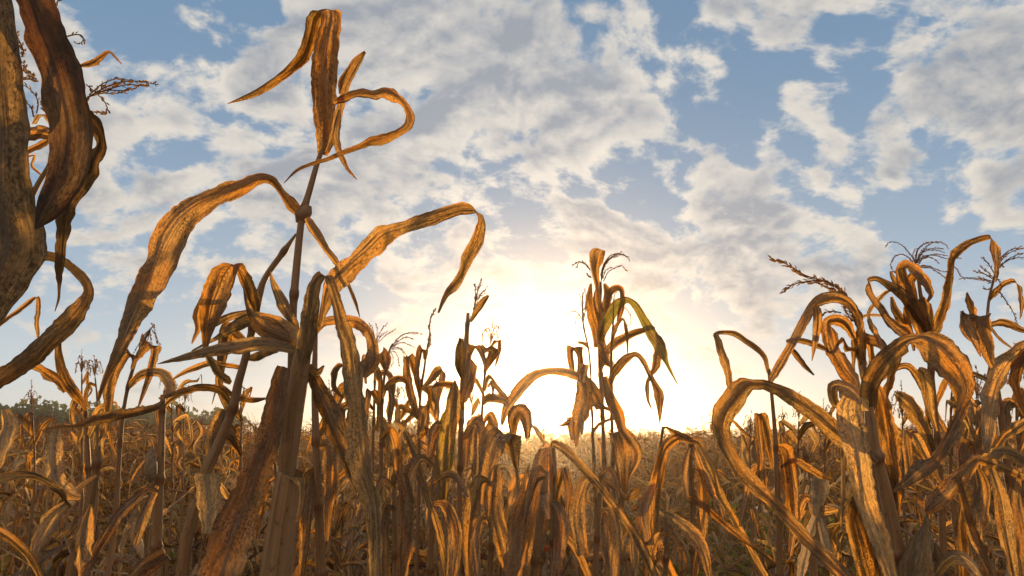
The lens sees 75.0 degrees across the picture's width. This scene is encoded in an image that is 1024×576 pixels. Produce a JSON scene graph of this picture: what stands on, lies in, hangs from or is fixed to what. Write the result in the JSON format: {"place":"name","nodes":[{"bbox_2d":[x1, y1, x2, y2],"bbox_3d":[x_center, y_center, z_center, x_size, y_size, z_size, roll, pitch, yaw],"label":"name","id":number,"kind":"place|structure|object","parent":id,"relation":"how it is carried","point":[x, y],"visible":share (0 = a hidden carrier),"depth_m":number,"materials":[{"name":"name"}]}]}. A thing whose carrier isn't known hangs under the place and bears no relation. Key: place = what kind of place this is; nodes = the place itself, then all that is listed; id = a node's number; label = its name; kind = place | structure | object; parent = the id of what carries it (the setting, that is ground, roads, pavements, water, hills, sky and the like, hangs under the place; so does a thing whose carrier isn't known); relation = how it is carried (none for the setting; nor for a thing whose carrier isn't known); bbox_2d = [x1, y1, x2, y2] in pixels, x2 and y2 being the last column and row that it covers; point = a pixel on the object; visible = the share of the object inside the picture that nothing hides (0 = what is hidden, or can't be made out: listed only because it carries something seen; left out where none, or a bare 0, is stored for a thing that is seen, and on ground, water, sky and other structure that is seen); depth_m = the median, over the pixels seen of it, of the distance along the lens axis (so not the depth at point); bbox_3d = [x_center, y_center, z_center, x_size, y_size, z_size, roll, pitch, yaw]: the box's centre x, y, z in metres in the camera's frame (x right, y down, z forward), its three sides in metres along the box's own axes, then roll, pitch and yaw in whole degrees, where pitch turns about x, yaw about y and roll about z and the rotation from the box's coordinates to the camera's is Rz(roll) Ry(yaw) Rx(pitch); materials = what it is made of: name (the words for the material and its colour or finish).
{"place":"outdoors","nodes":[
{"label":"outdoors","id":0,"kind":"place"},
{"bbox_2d":[0,470,1005,575],"bbox_3d":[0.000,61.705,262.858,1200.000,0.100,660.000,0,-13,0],"label":"ground","id":1,"kind":"structure","parent":0,"point":[700,566],"depth_m":9.05,"materials":[{"name":"soil"}]},
{"bbox_2d":[0,495,44,575],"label":"corn plant","id":2,"kind":"object","parent":1,"relation":"on","point":[10,530],"visible":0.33,"depth_m":5.34,"materials":[{"name":"brown plant"}]},
{"bbox_2d":[0,439,46,564],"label":"corn plant","id":3,"kind":"object","parent":1,"relation":"on","point":[17,455],"visible":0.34,"depth_m":6.35,"materials":[{"name":"brown plant"}]},
{"bbox_2d":[0,296,66,392],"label":"corn plant","id":4,"kind":"object","parent":1,"relation":"on","point":[47,374],"visible":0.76,"depth_m":1.62,"materials":[{"name":"brown plant"}]},
{"bbox_2d":[14,380,55,575],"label":"corn plant","id":5,"kind":"object","parent":1,"relation":"on","point":[29,428],"visible":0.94,"depth_m":3.59,"materials":[{"name":"brown plant"}]},
{"bbox_2d":[0,436,74,566],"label":"corn plant","id":6,"kind":"object","parent":1,"relation":"on","point":[13,514],"visible":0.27,"depth_m":6.19,"materials":[{"name":"brown plant"}]},
{"bbox_2d":[0,481,78,575],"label":"corn plant","id":7,"kind":"object","parent":1,"relation":"on","point":[19,519],"visible":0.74,"depth_m":4.65,"materials":[{"name":"brown plant"}]},
{"bbox_2d":[0,458,83,572],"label":"corn plant","id":8,"kind":"object","parent":1,"relation":"on","point":[42,494],"visible":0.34,"depth_m":5.97,"materials":[{"name":"brown plant"}]},
{"bbox_2d":[0,409,101,575],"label":"corn plant","id":9,"kind":"object","parent":1,"relation":"on","point":[52,478],"visible":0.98,"depth_m":1.16,"materials":[{"name":"brown plant"}]},
{"bbox_2d":[0,0,106,388],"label":"corn plant","id":10,"kind":"object","parent":1,"relation":"on","point":[75,159],"visible":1,"depth_m":0.55,"materials":[{"name":"brown plant"}]},
{"bbox_2d":[18,433,97,575],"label":"corn plant","id":11,"kind":"object","parent":1,"relation":"on","point":[54,534],"visible":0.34,"depth_m":5.38,"materials":[{"name":"brown plant"}]},
{"bbox_2d":[0,430,116,575],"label":"corn plant","id":12,"kind":"object","parent":1,"relation":"on","point":[28,517],"visible":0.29,"depth_m":5.13,"materials":[{"name":"brown plant"}]},
{"bbox_2d":[24,521,96,575],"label":"corn plant","id":13,"kind":"object","parent":1,"relation":"on","point":[45,555],"visible":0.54,"depth_m":3.40,"materials":[{"name":"brown plant"}]},
{"bbox_2d":[10,444,112,575],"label":"corn plant","id":14,"kind":"object","parent":1,"relation":"on","point":[49,568],"visible":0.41,"depth_m":3.73,"materials":[{"name":"brown plant"}]},
{"bbox_2d":[69,349,95,523],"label":"corn plant","id":15,"kind":"object","parent":1,"relation":"on","point":[75,408],"visible":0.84,"depth_m":3.40,"materials":[{"name":"brown plant"}]},
{"bbox_2d":[54,343,111,494],"bbox_3d":[-1.109,0.959,1.629,0.118,1.659,0.255,-2,-13,10],"label":"corn plant","id":16,"kind":"object","parent":1,"relation":"on","point":[74,392],"visible":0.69,"depth_m":1.76,"materials":[{"name":"brown plant"}]},
{"bbox_2d":[17,0,158,195],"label":"corn plant","id":17,"kind":"object","parent":1,"relation":"on","point":[39,132],"visible":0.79,"depth_m":0.94,"materials":[{"name":"brown plant"}]},
{"bbox_2d":[57,455,122,574],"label":"corn plant","id":18,"kind":"object","parent":1,"relation":"on","point":[76,518],"visible":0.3,"depth_m":4.25,"materials":[{"name":"brown plant"}]},
{"bbox_2d":[77,355,118,575],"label":"corn plant","id":19,"kind":"object","parent":1,"relation":"on","point":[101,434],"visible":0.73,"depth_m":3.23,"materials":[{"name":"brown plant"}]},
{"bbox_2d":[60,501,176,575],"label":"corn plant","id":20,"kind":"object","parent":1,"relation":"on","point":[125,551],"visible":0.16,"depth_m":4.64,"materials":[{"name":"brown plant"}]},
{"bbox_2d":[42,384,214,575],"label":"corn plant","id":21,"kind":"object","parent":1,"relation":"on","point":[154,560],"visible":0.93,"depth_m":1.37,"materials":[{"name":"brown plant"}]},
{"bbox_2d":[103,323,176,575],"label":"corn plant","id":22,"kind":"object","parent":1,"relation":"on","point":[150,371],"visible":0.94,"depth_m":1.72,"materials":[{"name":"brown plant"}]},
{"bbox_2d":[95,483,229,575],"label":"corn plant","id":23,"kind":"object","parent":1,"relation":"on","point":[120,557],"visible":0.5,"depth_m":3.25,"materials":[{"name":"brown plant"}]},
{"bbox_2d":[131,469,200,575],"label":"corn plant","id":24,"kind":"object","parent":1,"relation":"on","point":[175,529],"visible":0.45,"depth_m":4.46,"materials":[{"name":"brown plant"}]},
{"bbox_2d":[134,451,200,571],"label":"corn plant","id":25,"kind":"object","parent":1,"relation":"on","point":[178,514],"visible":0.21,"depth_m":6.45,"materials":[{"name":"brown plant"}]},
{"bbox_2d":[155,374,201,575],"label":"corn plant","id":26,"kind":"object","parent":1,"relation":"on","point":[179,442],"visible":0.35,"depth_m":3.59,"materials":[{"name":"brown plant"}]},
{"bbox_2d":[128,446,238,573],"bbox_3d":[-2.424,1.855,4.924,0.587,1.452,0.889,-8,-15,31],"label":"corn plant","id":27,"kind":"object","parent":1,"relation":"on","point":[189,505],"visible":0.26,"depth_m":5.12,"materials":[{"name":"brown plant"}]},
{"bbox_2d":[173,385,202,556],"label":"corn plant","id":28,"kind":"object","parent":1,"relation":"on","point":[180,408],"visible":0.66,"depth_m":4.18,"materials":[{"name":"brown plant"}]},
{"bbox_2d":[116,455,269,575],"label":"corn plant","id":29,"kind":"object","parent":1,"relation":"on","point":[195,465],"visible":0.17,"depth_m":5.08,"materials":[{"name":"brown plant"}]},
{"bbox_2d":[192,505,248,575],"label":"corn plant","id":30,"kind":"object","parent":1,"relation":"on","point":[196,542],"visible":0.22,"depth_m":4.43,"materials":[{"name":"brown plant"}]},
{"bbox_2d":[158,233,295,575],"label":"corn plant","id":31,"kind":"object","parent":1,"relation":"on","point":[211,306],"visible":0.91,"depth_m":1.17,"materials":[{"name":"brown plant"}]},
{"bbox_2d":[212,385,252,478],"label":"corn plant","id":32,"kind":"object","parent":1,"relation":"on","point":[234,437],"visible":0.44,"depth_m":2.79,"materials":[{"name":"brown plant"}]},
{"bbox_2d":[242,477,313,575],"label":"corn plant","id":33,"kind":"object","parent":1,"relation":"on","point":[259,527],"visible":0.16,"depth_m":4.63,"materials":[{"name":"brown plant"}]},
{"bbox_2d":[97,9,485,575],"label":"corn plant","id":34,"kind":"object","parent":1,"relation":"on","point":[231,537],"visible":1,"depth_m":1.04,"materials":[{"name":"brown plant"}]},
{"bbox_2d":[247,484,362,575],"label":"corn plant","id":35,"kind":"object","parent":1,"relation":"on","point":[345,557],"visible":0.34,"depth_m":4.28,"materials":[{"name":"brown plant"}]},
{"bbox_2d":[294,457,347,575],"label":"corn plant","id":36,"kind":"object","parent":1,"relation":"on","point":[335,553],"visible":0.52,"depth_m":3.08,"materials":[{"name":"brown plant"}]},
{"bbox_2d":[297,484,353,575],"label":"corn plant","id":37,"kind":"object","parent":1,"relation":"on","point":[338,548],"visible":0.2,"depth_m":4.48,"materials":[{"name":"brown plant"}]},
{"bbox_2d":[293,558,366,575],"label":"corn plant","id":38,"kind":"object","parent":1,"relation":"on","point":[330,565],"visible":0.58,"depth_m":2.57,"materials":[{"name":"brown plant"}]},
{"bbox_2d":[319,380,347,570],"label":"corn plant","id":39,"kind":"object","parent":1,"relation":"on","point":[343,407],"visible":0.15,"depth_m":2.97,"materials":[{"name":"brown plant"}]},
{"bbox_2d":[298,315,382,575],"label":"corn plant","id":40,"kind":"object","parent":1,"relation":"on","point":[314,500],"visible":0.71,"depth_m":1.48,"materials":[{"name":"brown plant"}]},
{"bbox_2d":[293,529,438,575],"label":"corn plant","id":41,"kind":"object","parent":1,"relation":"on","point":[422,557],"visible":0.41,"depth_m":2.82,"materials":[{"name":"brown plant"}]},
{"bbox_2d":[341,452,390,574],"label":"corn plant","id":42,"kind":"object","parent":1,"relation":"on","point":[346,511],"visible":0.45,"depth_m":5.07,"materials":[{"name":"brown plant"}]},
{"bbox_2d":[330,451,414,575],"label":"corn plant","id":43,"kind":"object","parent":1,"relation":"on","point":[352,541],"visible":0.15,"depth_m":4.22,"materials":[{"name":"brown plant"}]},
{"bbox_2d":[361,323,395,575],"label":"corn plant","id":44,"kind":"object","parent":1,"relation":"on","point":[386,451],"visible":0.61,"depth_m":2.37,"materials":[{"name":"brown plant"}]},
{"bbox_2d":[365,331,421,498],"bbox_3d":[-0.405,1.011,2.094,0.177,1.765,0.409,3,-13,-13],"label":"corn plant","id":45,"kind":"object","parent":1,"relation":"on","point":[393,440],"visible":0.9,"depth_m":2.25,"materials":[{"name":"brown plant"}]},
{"bbox_2d":[375,473,414,575],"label":"corn plant","id":46,"kind":"object","parent":1,"relation":"on","point":[402,532],"visible":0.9,"depth_m":1.29,"materials":[{"name":"brown plant"}]},
{"bbox_2d":[386,383,425,521],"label":"corn plant","id":47,"kind":"object","parent":1,"relation":"on","point":[404,444],"visible":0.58,"depth_m":3.18,"materials":[{"name":"brown plant"}]},
{"bbox_2d":[394,308,445,575],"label":"corn plant","id":48,"kind":"object","parent":1,"relation":"on","point":[418,412],"visible":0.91,"depth_m":2.14,"materials":[{"name":"brown plant"}]},
{"bbox_2d":[408,462,438,575],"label":"corn plant","id":49,"kind":"object","parent":1,"relation":"on","point":[423,540],"visible":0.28,"depth_m":3.96,"materials":[{"name":"brown plant"}]},
{"bbox_2d":[393,420,468,575],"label":"corn plant","id":50,"kind":"object","parent":1,"relation":"on","point":[413,470],"visible":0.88,"depth_m":1.50,"materials":[{"name":"brown plant"}]},
{"bbox_2d":[409,376,455,575],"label":"corn plant","id":51,"kind":"object","parent":1,"relation":"on","point":[436,418],"visible":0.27,"depth_m":3.00,"materials":[{"name":"brown plant"}]},
{"bbox_2d":[389,427,481,575],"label":"corn plant","id":52,"kind":"object","parent":1,"relation":"on","point":[412,565],"visible":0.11,"depth_m":3.51,"materials":[{"name":"brown plant"}]},
{"bbox_2d":[426,380,460,575],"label":"corn plant","id":53,"kind":"object","parent":1,"relation":"on","point":[447,426],"visible":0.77,"depth_m":1.92,"materials":[{"name":"brown plant"}]},
{"bbox_2d":[431,278,488,575],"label":"corn plant","id":54,"kind":"object","parent":1,"relation":"on","point":[466,367],"visible":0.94,"depth_m":2.04,"materials":[{"name":"brown plant"}]},
{"bbox_2d":[455,452,512,575],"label":"corn plant","id":55,"kind":"object","parent":1,"relation":"on","point":[483,555],"visible":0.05,"depth_m":4.12,"materials":[{"name":"brown plant"}]},
{"bbox_2d":[462,465,507,575],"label":"corn plant","id":56,"kind":"object","parent":1,"relation":"on","point":[473,525],"visible":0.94,"depth_m":1.45,"materials":[{"name":"brown plant"}]},
{"bbox_2d":[462,317,508,543],"bbox_3d":[-0.082,0.972,2.011,0.146,1.805,0.361,0,-13,0],"label":"corn plant","id":57,"kind":"object","parent":1,"relation":"on","point":[500,397],"visible":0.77,"depth_m":2.13,"materials":[{"name":"brown plant"}]},
{"bbox_2d":[0,492,990,575],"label":"weeds","id":58,"kind":"object","parent":1,"relation":"on","point":[745,571],"visible":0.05,"depth_m":6.28,"materials":[{"name":"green plant"}]},
{"bbox_2d":[0,395,996,440],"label":"distant wood","id":59,"kind":"object","parent":1,"relation":"on","point":[57,413],"visible":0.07,"depth_m":101.86,"materials":[{"name":"plant"}]},
{"bbox_2d":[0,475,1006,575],"bbox_3d":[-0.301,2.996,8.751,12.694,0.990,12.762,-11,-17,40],"label":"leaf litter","id":60,"kind":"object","parent":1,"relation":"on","point":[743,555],"visible":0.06,"depth_m":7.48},
{"bbox_2d":[478,403,544,575],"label":"corn plant","id":61,"kind":"object","parent":1,"relation":"on","point":[494,443],"visible":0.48,"depth_m":1.71,"materials":[{"name":"brown plant"}]},
{"bbox_2d":[0,406,1023,567],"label":"distant corn","id":62,"kind":"object","parent":1,"relation":"on","point":[136,446],"visible":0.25,"depth_m":11.59,"materials":[{"name":"brown plant"}]},
{"bbox_2d":[503,465,568,575],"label":"corn plant","id":63,"kind":"object","parent":1,"relation":"on","point":[515,539],"visible":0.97,"depth_m":1.37,"materials":[{"name":"brown plant"}]},
{"bbox_2d":[481,474,593,575],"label":"corn plant","id":64,"kind":"object","parent":1,"relation":"on","point":[510,490],"visible":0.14,"depth_m":3.40,"materials":[{"name":"brown plant"}]},
{"bbox_2d":[500,288,609,575],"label":"corn plant","id":65,"kind":"object","parent":1,"relation":"on","point":[583,405],"visible":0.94,"depth_m":2.26,"materials":[{"name":"brown plant"}]},
{"bbox_2d":[517,439,657,575],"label":"corn plant","id":66,"kind":"object","parent":1,"relation":"on","point":[559,478],"visible":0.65,"depth_m":1.53,"materials":[{"name":"brown plant"}]},
{"bbox_2d":[569,467,623,575],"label":"corn plant","id":67,"kind":"object","parent":1,"relation":"on","point":[578,522],"visible":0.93,"depth_m":1.52,"materials":[{"name":"brown plant"}]},
{"bbox_2d":[537,539,661,575],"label":"corn plant","id":68,"kind":"object","parent":1,"relation":"on","point":[547,549],"visible":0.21,"depth_m":2.61,"materials":[{"name":"brown plant"}]},
{"bbox_2d":[561,530,677,575],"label":"corn plant","id":69,"kind":"object","parent":1,"relation":"on","point":[626,540],"visible":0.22,"depth_m":2.45,"materials":[{"name":"brown plant"}]},
{"bbox_2d":[599,467,640,575],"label":"corn plant","id":70,"kind":"object","parent":1,"relation":"on","point":[634,551],"visible":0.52,"depth_m":2.00,"materials":[{"name":"brown plant"}]},
{"bbox_2d":[572,248,677,575],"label":"corn plant","id":71,"kind":"object","parent":1,"relation":"on","point":[599,313],"visible":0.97,"depth_m":2.30,"materials":[{"name":"brown plant"}]},
{"bbox_2d":[601,292,663,507],"bbox_3d":[0.366,0.951,2.086,0.116,1.879,0.353,5,-14,-21],"label":"corn plant","id":72,"kind":"object","parent":1,"relation":"on","point":[623,439],"visible":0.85,"depth_m":2.18,"materials":[{"name":"brown plant"}]},
{"bbox_2d":[622,503,710,575],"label":"corn plant","id":73,"kind":"object","parent":1,"relation":"on","point":[683,561],"visible":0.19,"depth_m":3.47,"materials":[{"name":"brown plant"}]},
{"bbox_2d":[650,498,687,565],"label":"corn plant","id":74,"kind":"object","parent":1,"relation":"on","point":[657,560],"visible":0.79,"depth_m":1.65,"materials":[{"name":"brown plant"}]},
{"bbox_2d":[642,511,711,575],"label":"corn plant","id":75,"kind":"object","parent":1,"relation":"on","point":[691,533],"visible":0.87,"depth_m":1.65,"materials":[{"name":"brown plant"}]},
{"bbox_2d":[660,462,736,546],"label":"corn plant","id":76,"kind":"object","parent":1,"relation":"on","point":[680,508],"visible":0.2,"depth_m":8.02,"materials":[{"name":"brown plant"}]},
{"bbox_2d":[638,426,767,575],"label":"corn plant","id":77,"kind":"object","parent":1,"relation":"on","point":[653,489],"visible":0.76,"depth_m":1.86,"materials":[{"name":"brown plant"}]},
{"bbox_2d":[660,453,745,575],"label":"corn plant","id":78,"kind":"object","parent":1,"relation":"on","point":[718,546],"visible":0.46,"depth_m":4.91,"materials":[{"name":"brown plant"}]},
{"bbox_2d":[681,444,775,575],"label":"corn plant","id":79,"kind":"object","parent":1,"relation":"on","point":[706,490],"visible":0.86,"depth_m":1.84,"materials":[{"name":"brown plant"}]},
{"bbox_2d":[732,409,756,575],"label":"corn plant","id":80,"kind":"object","parent":1,"relation":"on","point":[744,452],"visible":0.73,"depth_m":3.96,"materials":[{"name":"brown plant"}]},
{"bbox_2d":[731,486,794,575],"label":"corn plant","id":81,"kind":"object","parent":1,"relation":"on","point":[754,515],"visible":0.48,"depth_m":2.95,"materials":[{"name":"brown plant"}]},
{"bbox_2d":[713,330,835,575],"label":"corn plant","id":82,"kind":"object","parent":1,"relation":"on","point":[789,461],"visible":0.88,"depth_m":1.52,"materials":[{"name":"brown plant"}]},
{"bbox_2d":[752,496,797,575],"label":"corn plant","id":83,"kind":"object","parent":1,"relation":"on","point":[764,521],"visible":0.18,"depth_m":4.92,"materials":[{"name":"brown plant"}]},
{"bbox_2d":[770,496,796,575],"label":"corn plant","id":84,"kind":"object","parent":1,"relation":"on","point":[773,570],"visible":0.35,"depth_m":3.87,"materials":[{"name":"brown plant"}]},
{"bbox_2d":[773,391,818,575],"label":"corn plant","id":85,"kind":"object","parent":1,"relation":"on","point":[805,427],"visible":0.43,"depth_m":3.17,"materials":[{"name":"brown plant"}]},
{"bbox_2d":[788,445,837,575],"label":"corn plant","id":86,"kind":"object","parent":1,"relation":"on","point":[815,497],"visible":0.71,"depth_m":1.56,"materials":[{"name":"brown plant"}]},
{"bbox_2d":[784,443,847,575],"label":"corn plant","id":87,"kind":"object","parent":1,"relation":"on","point":[831,501],"visible":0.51,"depth_m":3.87,"materials":[{"name":"brown plant"}]},
{"bbox_2d":[802,398,834,529],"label":"corn plant","id":88,"kind":"object","parent":1,"relation":"on","point":[823,448],"visible":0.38,"depth_m":3.60,"materials":[{"name":"brown plant"}]},
{"bbox_2d":[768,255,886,567],"bbox_3d":[0.660,0.802,1.253,0.462,1.796,0.160,10,-16,-36],"label":"corn plant","id":89,"kind":"object","parent":1,"relation":"on","point":[862,340],"visible":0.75,"depth_m":1.40,"materials":[{"name":"brown plant"}]},
{"bbox_2d":[711,331,974,575],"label":"corn plant","id":90,"kind":"object","parent":1,"relation":"on","point":[868,447],"visible":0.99,"depth_m":0.97,"materials":[{"name":"brown plant"}]},
{"bbox_2d":[783,497,954,575],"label":"corn plant","id":91,"kind":"object","parent":1,"relation":"on","point":[834,527],"visible":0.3,"depth_m":2.55,"materials":[{"name":"brown plant"}]},
{"bbox_2d":[891,380,929,548],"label":"corn plant","id":92,"kind":"object","parent":1,"relation":"on","point":[899,439],"visible":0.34,"depth_m":2.58,"materials":[{"name":"brown plant"}]},
{"bbox_2d":[900,495,951,550],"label":"corn plant","id":93,"kind":"object","parent":1,"relation":"on","point":[918,514],"visible":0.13,"depth_m":2.99,"materials":[{"name":"brown plant"}]},
{"bbox_2d":[865,234,1000,575],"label":"corn plant","id":94,"kind":"object","parent":1,"relation":"on","point":[918,315],"visible":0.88,"depth_m":1.44,"materials":[{"name":"brown plant"}]},
{"bbox_2d":[897,514,982,575],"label":"corn plant","id":95,"kind":"object","parent":1,"relation":"on","point":[922,555],"visible":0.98,"depth_m":0.96,"materials":[{"name":"brown plant"}]},
{"bbox_2d":[923,379,980,537],"bbox_3d":[1.581,1.080,2.258,0.218,1.705,0.653,-5,-14,23],"label":"corn plant","id":96,"kind":"object","parent":1,"relation":"on","point":[943,427],"visible":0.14,"depth_m":2.40,"materials":[{"name":"brown plant"}]},
{"bbox_2d":[903,519,1009,575],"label":"corn plant","id":97,"kind":"object","parent":1,"relation":"on","point":[994,560],"visible":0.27,"depth_m":2.80,"materials":[{"name":"brown plant"}]},
{"bbox_2d":[923,340,1023,575],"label":"corn plant","id":98,"kind":"object","parent":1,"relation":"on","point":[972,525],"visible":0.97,"depth_m":1.10,"materials":[{"name":"brown plant"}]},
{"bbox_2d":[945,365,1012,500],"bbox_3d":[1.565,1.060,2.083,0.652,1.665,0.183,11,-17,-39],"label":"corn plant","id":99,"kind":"object","parent":1,"relation":"on","point":[971,419],"visible":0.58,"depth_m":2.18,"materials":[{"name":"brown plant"}]},
{"bbox_2d":[959,246,1023,493],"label":"corn plant","id":100,"kind":"object","parent":1,"relation":"on","point":[975,330],"visible":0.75,"depth_m":1.37,"materials":[{"name":"brown plant"}]},
{"bbox_2d":[1002,342,1023,468],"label":"corn plant","id":101,"kind":"object","parent":1,"relation":"on","point":[1009,403],"visible":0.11,"depth_m":2.18,"materials":[{"name":"brown plant"}]},
{"bbox_2d":[0,0,1023,440],"label":"sky","id":102,"kind":"structure","parent":0,"point":[699,142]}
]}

